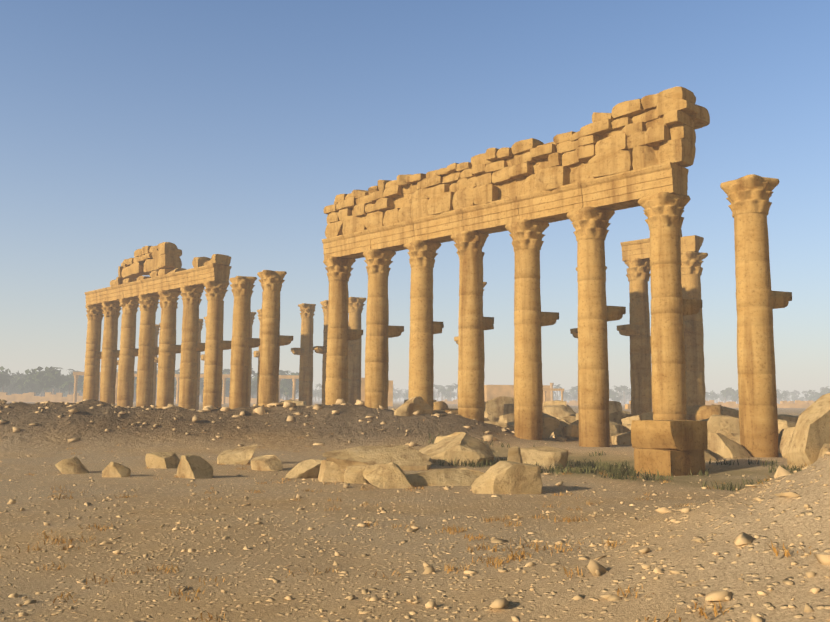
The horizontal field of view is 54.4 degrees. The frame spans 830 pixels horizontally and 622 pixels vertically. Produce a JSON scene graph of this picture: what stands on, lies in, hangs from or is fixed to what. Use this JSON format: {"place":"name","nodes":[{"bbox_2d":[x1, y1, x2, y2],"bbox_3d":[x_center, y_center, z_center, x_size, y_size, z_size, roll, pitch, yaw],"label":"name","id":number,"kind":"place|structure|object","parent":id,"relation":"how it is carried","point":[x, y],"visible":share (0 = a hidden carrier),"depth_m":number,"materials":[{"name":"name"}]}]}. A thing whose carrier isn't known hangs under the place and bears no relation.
{"place":"outdoors","nodes":[
{"label":"outdoors","id":0,"kind":"place"},
{"bbox_2d":[0,398,829,621],"bbox_3d":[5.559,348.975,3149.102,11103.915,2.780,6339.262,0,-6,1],"label":"ground","id":1,"kind":"structure","parent":0,"point":[764,568],"depth_m":8.84,"materials":[{"name":"sand"}]},
{"bbox_2d":[0,392,82,402],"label":"distant wall","id":2,"kind":"structure","parent":1,"relation":"on","point":[32,397],"depth_m":205.43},
{"bbox_2d":[55,457,88,473],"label":"fallen rock","id":3,"kind":"object","parent":1,"relation":"on","point":[74,465],"visible":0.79,"depth_m":17.61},
{"bbox_2d":[83,304,103,399],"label":"column","id":4,"kind":"structure","parent":1,"relation":"on","point":[93,354],"depth_m":54.47,"materials":[{"name":"stone"}]},
{"bbox_2d":[85,288,105,304],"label":"architrave","id":5,"kind":"object","parent":4,"relation":"on","point":[95,297],"visible":0.56,"depth_m":54.10,"materials":[{"name":"stone"}]},
{"bbox_2d":[73,372,117,402],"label":"distant colonnade","id":6,"kind":"object","parent":1,"relation":"on","point":[76,375],"visible":0.42,"depth_m":171.78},
{"bbox_2d":[100,301,121,403],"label":"column","id":7,"kind":"structure","parent":1,"relation":"on","point":[110,351],"depth_m":52.57,"materials":[{"name":"stone"}]},
{"bbox_2d":[104,284,123,301],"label":"architrave","id":8,"kind":"object","parent":7,"relation":"on","point":[113,293],"visible":0.6,"depth_m":52.08,"materials":[{"name":"stone"}]},
{"bbox_2d":[102,461,130,476],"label":"fallen rock","id":9,"kind":"object","parent":1,"relation":"on","point":[113,469],"visible":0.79,"depth_m":16.83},
{"bbox_2d":[117,298,139,406],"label":"column","id":10,"kind":"structure","parent":1,"relation":"on","point":[125,381],"depth_m":50.66,"materials":[{"name":"stone"}]},
{"bbox_2d":[136,294,159,407],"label":"column","id":11,"kind":"structure","parent":1,"relation":"on","point":[148,351],"depth_m":48.76,"materials":[{"name":"stone"}]},
{"bbox_2d":[122,280,141,297],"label":"architrave","id":12,"kind":"object","parent":11,"relation":"on","point":[133,289],"visible":0.58,"depth_m":50.13,"materials":[{"name":"stone"}]},
{"bbox_2d":[141,275,162,294],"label":"architrave","id":13,"kind":"object","parent":11,"relation":"on","point":[152,286],"visible":0.6,"depth_m":48.28,"materials":[{"name":"stone"}]},
{"bbox_2d":[153,324,159,405],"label":"column","id":14,"kind":"structure","parent":1,"relation":"on","point":[157,326],"depth_m":74.23,"materials":[{"name":"stone"}]},
{"bbox_2d":[145,452,179,468],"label":"fallen rock","id":15,"kind":"object","parent":1,"relation":"on","point":[165,460],"visible":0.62,"depth_m":18.86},
{"bbox_2d":[156,290,180,408],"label":"column","id":16,"kind":"structure","parent":1,"relation":"on","point":[169,348],"depth_m":46.87,"materials":[{"name":"stone"}]},
{"bbox_2d":[115,374,229,403],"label":"distant colonnade","id":17,"kind":"object","parent":1,"relation":"on","point":[224,377],"visible":0.1,"depth_m":173.71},
{"bbox_2d":[178,285,204,410],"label":"column","id":18,"kind":"structure","parent":1,"relation":"on","point":[191,347],"depth_m":44.98,"materials":[{"name":"stone"}]},
{"bbox_2d":[161,270,184,290],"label":"architrave","id":19,"kind":"object","parent":18,"relation":"on","point":[174,281],"visible":0.48,"depth_m":46.38,"materials":[{"name":"stone"}]},
{"bbox_2d":[110,254,230,286],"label":"stone blocks","id":20,"kind":"structure","parent":19,"relation":"on","point":[220,259],"depth_m":45.01,"materials":[{"name":"stone"}]},
{"bbox_2d":[118,242,181,278],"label":"blocks","id":21,"kind":"structure","parent":20,"relation":"on","point":[146,260],"depth_m":48.55,"materials":[{"name":"stone"}]},
{"bbox_2d":[176,454,212,478],"bbox_3d":[-4.600,3.330,16.864,0.743,0.663,0.554,2,-8,0],"label":"fallen rock","id":22,"kind":"object","parent":1,"relation":"on","point":[190,466],"visible":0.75,"depth_m":16.71,"materials":[{"name":"stone"}]},
{"bbox_2d":[196,319,202,409],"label":"column","id":23,"kind":"structure","parent":1,"relation":"on","point":[199,355],"depth_m":68.60,"materials":[{"name":"stone"}]},
{"bbox_2d":[201,316,206,360],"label":"column","id":24,"kind":"structure","parent":1,"relation":"on","point":[203,355],"depth_m":66.57,"materials":[{"name":"stone"}]},
{"bbox_2d":[203,281,230,407],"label":"column","id":25,"kind":"structure","parent":1,"relation":"on","point":[216,344],"depth_m":43.09,"materials":[{"name":"stone"}]},
{"bbox_2d":[183,264,231,286],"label":"architrave","id":26,"kind":"object","parent":25,"relation":"on","point":[199,276],"visible":0.92,"depth_m":43.76,"materials":[{"name":"stone"}]},
{"bbox_2d":[217,444,256,463],"bbox_3d":[-4.520,3.738,20.542,0.996,0.629,0.583,-4,-10,-3],"label":"fallen rock","id":27,"kind":"object","parent":1,"relation":"on","point":[241,455],"visible":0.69,"depth_m":20.38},
{"bbox_2d":[229,276,259,408],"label":"column","id":28,"kind":"structure","parent":1,"relation":"on","point":[242,342],"depth_m":41.20,"materials":[{"name":"stone"}]},
{"bbox_2d":[249,312,255,406],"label":"column","id":29,"kind":"structure","parent":1,"relation":"on","point":[252,317],"depth_m":63.04,"materials":[{"name":"stone"}]},
{"bbox_2d":[253,309,261,404],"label":"column","id":30,"kind":"structure","parent":1,"relation":"on","point":[257,353],"depth_m":60.86,"materials":[{"name":"stone"}]},
{"bbox_2d":[225,397,298,402],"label":"distant wall","id":31,"kind":"structure","parent":1,"relation":"on","point":[253,400],"depth_m":228.49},
{"bbox_2d":[251,455,282,470],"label":"fallen rock","id":32,"kind":"object","parent":1,"relation":"on","point":[268,463],"visible":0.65,"depth_m":18.76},
{"bbox_2d":[257,270,292,407],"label":"column","id":33,"kind":"structure","parent":1,"relation":"on","point":[272,340],"depth_m":39.31,"materials":[{"name":"stone"}]},
{"bbox_2d":[279,375,298,401],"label":"distant colonnade","id":34,"kind":"object","parent":1,"relation":"on","point":[294,378],"visible":0.42,"depth_m":171.39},
{"bbox_2d":[279,399,306,405],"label":"fallen rock","id":35,"kind":"object","parent":1,"relation":"on","point":[300,403],"visible":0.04,"depth_m":44.55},
{"bbox_2d":[285,459,320,478],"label":"fallen rock","id":36,"kind":"object","parent":1,"relation":"on","point":[310,468],"visible":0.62,"depth_m":17.06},
{"bbox_2d":[291,303,315,405],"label":"column","id":37,"kind":"structure","parent":1,"relation":"on","point":[304,351],"depth_m":57.05,"materials":[{"name":"stone"}]},
{"bbox_2d":[313,300,327,403],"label":"column","id":38,"kind":"structure","parent":1,"relation":"on","point":[323,348],"depth_m":55.20,"materials":[{"name":"stone"}]},
{"bbox_2d":[318,459,344,481],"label":"fallen rock","id":39,"kind":"object","parent":1,"relation":"on","point":[330,471],"visible":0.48,"depth_m":16.24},
{"bbox_2d":[323,256,362,404],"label":"column","id":40,"kind":"structure","parent":1,"relation":"on","point":[340,334],"depth_m":35.52,"materials":[{"name":"stone"}]},
{"bbox_2d":[322,229,370,259],"bbox_3d":[-2.673,-2.843,35.518,1.166,0.908,3.193,7,-9,-44],"label":"architrave","id":41,"kind":"object","parent":40,"relation":"on","point":[355,245],"visible":0.77,"depth_m":35.16,"materials":[{"name":"stone"}]},
{"bbox_2d":[344,466,368,483],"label":"fallen rock","id":42,"kind":"object","parent":1,"relation":"on","point":[353,474],"visible":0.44,"depth_m":15.89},
{"bbox_2d":[348,297,365,403],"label":"column","id":43,"kind":"structure","parent":1,"relation":"on","point":[355,306],"depth_m":53.24,"materials":[{"name":"stone"}]},
{"bbox_2d":[322,445,431,470],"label":"stone slab","id":44,"kind":"structure","parent":1,"relation":"on","point":[405,457],"depth_m":19.41,"materials":[{"name":"stone"}]},
{"bbox_2d":[361,380,392,405],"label":"ruined wall","id":45,"kind":"structure","parent":1,"relation":"on","point":[390,396],"depth_m":134.12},
{"bbox_2d":[363,249,403,408],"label":"column","id":46,"kind":"structure","parent":1,"relation":"on","point":[380,330],"depth_m":33.61,"materials":[{"name":"stone"}]},
{"bbox_2d":[363,462,412,488],"bbox_3d":[-0.474,3.204,15.429,1.059,0.628,0.615,3,-7,-1],"label":"fallen rock","id":47,"kind":"object","parent":1,"relation":"on","point":[391,475],"visible":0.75,"depth_m":15.23,"materials":[{"name":"stone"}]},
{"bbox_2d":[15,419,810,621],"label":"dry grass tufts","id":48,"kind":"object","parent":1,"relation":"on","point":[512,557],"visible":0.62,"depth_m":7.99,"materials":[{"name":"plant"}]},
{"bbox_2d":[394,397,433,415],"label":"fallen rock","id":49,"kind":"object","parent":1,"relation":"on","point":[410,406],"visible":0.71,"depth_m":28.29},
{"bbox_2d":[0,399,829,621],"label":"scattered stones","id":50,"kind":"object","parent":1,"relation":"on","point":[595,568],"visible":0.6,"depth_m":8.31,"materials":[{"name":"stone"}]},
{"bbox_2d":[0,364,829,403],"bbox_3d":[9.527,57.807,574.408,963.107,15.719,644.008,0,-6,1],"label":"distant trees","id":51,"kind":"object","parent":1,"relation":"on","point":[48,379],"depth_m":331.17,"materials":[{"name":"plant"}]},
{"bbox_2d":[403,240,443,407],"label":"column","id":52,"kind":"structure","parent":1,"relation":"on","point":[424,327],"depth_m":31.74,"materials":[{"name":"stone"}]},
{"bbox_2d":[368,220,413,251],"bbox_3d":[-0.633,-3.058,33.426,1.154,0.911,2.635,7,-9,-44],"label":"architrave","id":53,"kind":"object","parent":52,"relation":"on","point":[395,237],"visible":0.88,"depth_m":33.11,"materials":[{"name":"stone"}]},
{"bbox_2d":[434,436,445,442],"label":"fallen rock","id":54,"kind":"object","parent":1,"relation":"on","point":[438,439],"visible":0.06,"depth_m":24.32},
{"bbox_2d":[433,401,447,409],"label":"boulder","id":55,"kind":"object","parent":1,"relation":"on","point":[439,405],"visible":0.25,"depth_m":42.74,"materials":[{"name":"stone"}]},
{"bbox_2d":[405,468,483,485],"bbox_3d":[0.648,3.337,15.980,1.893,0.496,1.042,3,-3,-2],"label":"fallen rock","id":56,"kind":"object","parent":1,"relation":"on","point":[452,477],"visible":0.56,"depth_m":15.69,"materials":[{"name":"stone"}]},
{"bbox_2d":[441,408,457,414],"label":"boulder","id":57,"kind":"object","parent":1,"relation":"on","point":[454,411],"visible":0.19,"depth_m":38.02,"materials":[{"name":"stone"}]},
{"bbox_2d":[419,432,493,465],"bbox_3d":[1.008,3.848,21.730,2.253,1.076,2.110,0,-3,6],"label":"fallen rock","id":58,"kind":"object","parent":1,"relation":"on","point":[461,446],"visible":0.65,"depth_m":20.89,"materials":[{"name":"stone"}]},
{"bbox_2d":[454,282,486,343],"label":"column","id":59,"kind":"structure","parent":1,"relation":"on","point":[456,339],"depth_m":45.96,"materials":[{"name":"stone"}]},
{"bbox_2d":[451,230,493,421],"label":"column","id":60,"kind":"structure","parent":1,"relation":"on","point":[473,323],"depth_m":29.80,"materials":[{"name":"stone"}]},
{"bbox_2d":[412,208,463,242],"bbox_3d":[1.210,-3.253,31.530,1.162,0.905,2.635,7,-9,-44],"label":"architrave","id":61,"kind":"object","parent":60,"relation":"on","point":[443,227],"visible":0.65,"depth_m":31.20,"materials":[{"name":"stone"}]},
{"bbox_2d":[461,196,518,233],"bbox_3d":[3.055,-3.447,29.637,1.164,0.908,2.635,7,-9,-44],"label":"architrave","id":62,"kind":"object","parent":60,"relation":"on","point":[496,216],"visible":0.73,"depth_m":29.31,"materials":[{"name":"stone"}]},
{"bbox_2d":[484,412,496,420],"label":"boulder","id":63,"kind":"object","parent":1,"relation":"on","point":[490,417],"depth_m":37.45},
{"bbox_2d":[484,421,509,428],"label":"boulder","id":64,"kind":"object","parent":1,"relation":"on","point":[501,424],"depth_m":32.10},
{"bbox_2d":[485,396,513,416],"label":"fallen rock","id":65,"kind":"object","parent":1,"relation":"on","point":[494,406],"visible":0.42,"depth_m":39.04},
{"bbox_2d":[496,413,513,422],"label":"boulder","id":66,"kind":"object","parent":1,"relation":"on","point":[506,418],"depth_m":36.18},
{"bbox_2d":[471,461,542,493],"bbox_3d":[1.678,3.144,14.769,1.289,0.796,0.721,3,-9,13],"label":"fallen rock","id":67,"kind":"object","parent":1,"relation":"on","point":[505,477],"visible":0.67,"depth_m":14.54,"materials":[{"name":"stone"}]},
{"bbox_2d":[436,399,577,405],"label":"distant wall","id":68,"kind":"structure","parent":1,"relation":"on","point":[573,403],"depth_m":257.58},
{"bbox_2d":[503,404,513,414],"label":"street block","id":69,"kind":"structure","parent":1,"relation":"on","point":[508,408],"depth_m":36.93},
{"bbox_2d":[506,422,513,430],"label":"boulder","id":70,"kind":"object","parent":1,"relation":"on","point":[510,425],"depth_m":33.59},
{"bbox_2d":[507,446,522,462],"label":"fallen rock","id":71,"kind":"object","parent":1,"relation":"on","point":[514,453],"visible":0.48,"depth_m":18.58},
{"bbox_2d":[484,385,550,401],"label":"distant building","id":72,"kind":"structure","parent":1,"relation":"on","point":[492,391],"depth_m":146.20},
{"bbox_2d":[505,219,558,439],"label":"column","id":73,"kind":"structure","parent":1,"relation":"on","point":[530,317],"depth_m":27.88,"materials":[{"name":"stone"}]},
{"bbox_2d":[520,446,568,468],"bbox_3d":[3.157,3.766,20.160,1.387,0.746,1.197,1,-7,4],"label":"fallen rock","id":74,"kind":"object","parent":1,"relation":"on","point":[545,456],"visible":0.54,"depth_m":19.88,"materials":[{"name":"stone"}]},
{"bbox_2d":[543,412,559,438],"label":"boulder","id":75,"kind":"object","parent":1,"relation":"on","point":[550,425],"depth_m":28.30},
{"bbox_2d":[550,383,553,400],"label":"column","id":76,"kind":"structure","parent":1,"relation":"on","point":[551,384],"depth_m":198.27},
{"bbox_2d":[543,388,563,401],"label":"gateway","id":77,"kind":"object","parent":1,"relation":"on","point":[553,389],"visible":0.77,"depth_m":138.79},
{"bbox_2d":[543,400,565,405],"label":"fallen rock","id":78,"kind":"object","parent":1,"relation":"on","point":[557,402],"visible":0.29,"depth_m":37.10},
{"bbox_2d":[542,404,575,417],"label":"fallen rock","id":79,"kind":"object","parent":1,"relation":"on","point":[560,411],"visible":0.29,"depth_m":36.45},
{"bbox_2d":[555,417,569,426],"bbox_3d":[5.521,4.426,30.779,1.097,0.783,1.557,-2,-7,20],"label":"street block","id":80,"kind":"object","parent":1,"relation":"on","point":[564,423],"depth_m":30.09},
{"bbox_2d":[554,416,578,438],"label":"fallen rock","id":81,"kind":"object","parent":1,"relation":"on","point":[568,419],"visible":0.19,"depth_m":30.17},
{"bbox_2d":[561,420,578,437],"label":"boulder","id":82,"kind":"object","parent":1,"relation":"on","point":[571,430],"depth_m":28.59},
{"bbox_2d":[570,266,606,337],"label":"column","id":83,"kind":"structure","parent":1,"relation":"on","point":[574,332],"depth_m":40.10,"materials":[{"name":"stone"}]},
{"bbox_2d":[567,207,625,446],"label":"column","id":84,"kind":"structure","parent":1,"relation":"on","point":[596,313],"depth_m":25.98,"materials":[{"name":"stone"}]},
{"bbox_2d":[517,182,582,222],"bbox_3d":[4.898,-3.641,27.741,1.155,0.905,2.635,7,-9,-44],"label":"architrave","id":85,"kind":"object","parent":84,"relation":"on","point":[555,205],"visible":0.71,"depth_m":27.44,"materials":[{"name":"stone"}]},
{"bbox_2d":[324,87,709,237],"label":"frieze blocks","id":86,"kind":"structure","parent":85,"relation":"on","point":[651,130],"depth_m":27.58,"materials":[{"name":"stone"}]},
{"bbox_2d":[580,162,688,210],"bbox_3d":[6.937,-3.857,25.648,1.166,0.908,3.193,7,-9,-44],"label":"architrave","id":87,"kind":"object","parent":84,"relation":"on","point":[622,190],"visible":0.92,"depth_m":25.15,"materials":[{"name":"stone"}]},
{"bbox_2d":[609,401,621,413],"bbox_3d":[8.876,4.619,36.862,0.896,0.931,0.849,9,-18,-28],"label":"street block","id":88,"kind":"object","parent":1,"relation":"on","point":[615,406],"depth_m":36.56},
{"bbox_2d":[609,420,622,441],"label":"stone block","id":89,"kind":"structure","parent":1,"relation":"on","point":[616,428],"depth_m":27.96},
{"bbox_2d":[427,433,805,491],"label":"green weeds","id":90,"kind":"object","parent":1,"relation":"on","point":[588,469],"visible":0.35,"depth_m":18.57,"materials":[{"name":"plant"}]},
{"bbox_2d":[609,411,626,423],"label":"fallen rock","id":91,"kind":"object","parent":1,"relation":"on","point":[615,417],"visible":0.12,"depth_m":29.99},
{"bbox_2d":[611,431,631,444],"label":"stone block","id":92,"kind":"structure","parent":1,"relation":"on","point":[621,439],"depth_m":26.86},
{"bbox_2d":[622,424,630,432],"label":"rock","id":93,"kind":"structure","parent":1,"relation":"on","point":[627,428],"depth_m":28.55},
{"bbox_2d":[625,401,630,408],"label":"stone block","id":94,"kind":"structure","parent":1,"relation":"on","point":[627,406],"depth_m":118.50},
{"bbox_2d":[617,258,651,414],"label":"column","id":95,"kind":"structure","parent":1,"relation":"on","point":[637,328],"depth_m":38.10,"materials":[{"name":"stone"}]},
{"bbox_2d":[620,238,649,260],"bbox_3d":[11.068,-2.898,38.605,1.158,0.906,2.100,7,-9,-44],"label":"architrave stub","id":96,"kind":"object","parent":95,"relation":"on","point":[634,249],"visible":0.62,"depth_m":38.48,"materials":[{"name":"stone"}]},
{"bbox_2d":[620,411,652,424],"bbox_3d":[8.254,4.177,29.475,1.036,0.832,0.881,-6,-14,-40],"label":"street block","id":97,"kind":"object","parent":1,"relation":"on","point":[643,416],"depth_m":29.23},
{"bbox_2d":[634,448,704,475],"bbox_3d":[5.910,3.507,18.755,1.160,0.625,1.154,4,-7,-29],"label":"pedestal","id":98,"kind":"object","parent":1,"relation":"on","point":[675,462],"visible":0.73,"depth_m":18.33,"materials":[{"name":"stone"}]},
{"bbox_2d":[631,420,707,450],"bbox_3d":[5.922,2.888,18.827,1.239,0.678,1.216,4,-7,-30],"label":"pedestal","id":99,"kind":"object","parent":98,"relation":"on","point":[680,435],"visible":0.98,"depth_m":18.41,"materials":[{"name":"stone"}]},
{"bbox_2d":[638,192,702,419],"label":"column","id":100,"kind":"structure","parent":99,"relation":"on","point":[671,307],"depth_m":24.14,"materials":[{"name":"stone"}]},
{"bbox_2d":[681,251,707,406],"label":"column","id":101,"kind":"structure","parent":1,"relation":"on","point":[691,267],"depth_m":36.16,"materials":[{"name":"stone"}]},
{"bbox_2d":[681,235,703,252],"bbox_3d":[12.614,-2.987,37.037,0.942,0.775,1.037,7,-9,-44],"label":"architrave","id":102,"kind":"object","parent":101,"relation":"on","point":[692,243],"depth_m":36.60,"materials":[{"name":"stone"}]},
{"bbox_2d":[686,405,722,420],"bbox_3d":[11.424,4.226,31.942,1.406,0.985,0.964,-10,-11,30],"label":"fallen drum","id":103,"kind":"object","parent":1,"relation":"on","point":[700,412],"visible":0.38,"depth_m":31.64,"materials":[{"name":"stone"}]},
{"bbox_2d":[704,450,716,460],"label":"boulder","id":104,"kind":"object","parent":1,"relation":"on","point":[707,456],"visible":0.17,"depth_m":20.75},
{"bbox_2d":[707,415,739,433],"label":"fallen rock","id":105,"kind":"object","parent":1,"relation":"on","point":[715,423],"visible":0.31,"depth_m":23.90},
{"bbox_2d":[716,429,734,437],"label":"fallen rock","id":106,"kind":"object","parent":1,"relation":"on","point":[726,433],"visible":0.12,"depth_m":22.83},
{"bbox_2d":[712,404,738,410],"bbox_3d":[12.634,4.268,33.610,1.686,0.710,1.128,15,-2,-9],"label":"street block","id":107,"kind":"object","parent":1,"relation":"on","point":[724,408],"depth_m":33.27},
{"bbox_2d":[712,432,739,443],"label":"boulder","id":108,"kind":"object","parent":1,"relation":"on","point":[736,438],"visible":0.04,"depth_m":22.72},
{"bbox_2d":[706,432,751,458],"bbox_3d":[8.404,3.770,21.718,1.308,0.903,0.975,8,-8,-16],"label":"boulder","id":109,"kind":"object","parent":1,"relation":"on","point":[720,445],"visible":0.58,"depth_m":21.49,"materials":[{"name":"stone"}]},
{"bbox_2d":[721,411,738,417],"bbox_3d":[11.916,4.088,29.241,1.529,0.892,0.759,-1,-19,20],"label":"street block","id":110,"kind":"object","parent":1,"relation":"on","point":[735,414],"depth_m":29.20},
{"bbox_2d":[720,174,791,456],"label":"column","id":111,"kind":"structure","parent":1,"relation":"on","point":[758,300],"depth_m":22.21,"materials":[{"name":"stone"}]},
{"bbox_2d":[705,400,813,407],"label":"distant wall","id":112,"kind":"structure","parent":1,"relation":"on","point":[785,404],"depth_m":194.48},
{"bbox_2d":[778,427,794,457],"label":"fallen rock","id":113,"kind":"object","parent":1,"relation":"on","point":[785,436],"visible":0.12,"depth_m":21.70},
{"bbox_2d":[778,419,795,432],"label":"boulder","id":114,"kind":"object","parent":1,"relation":"on","point":[782,424],"depth_m":24.03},
{"bbox_2d":[778,414,798,422],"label":"boulder","id":115,"kind":"object","parent":1,"relation":"on","point":[790,418],"depth_m":31.05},
{"bbox_2d":[786,393,829,469],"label":"boulder","id":116,"kind":"object","parent":1,"relation":"on","point":[810,437],"visible":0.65,"depth_m":18.62,"materials":[{"name":"stone"}]},
{"bbox_2d":[817,443,829,459],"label":"boulder","id":117,"kind":"object","parent":1,"relation":"on","point":[825,448],"visible":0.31,"depth_m":17.84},
{"bbox_2d":[0,0,829,402],"label":"sky","id":118,"kind":"structure","parent":0,"point":[206,128],"materials":[{"name":"blue"}]}
]}

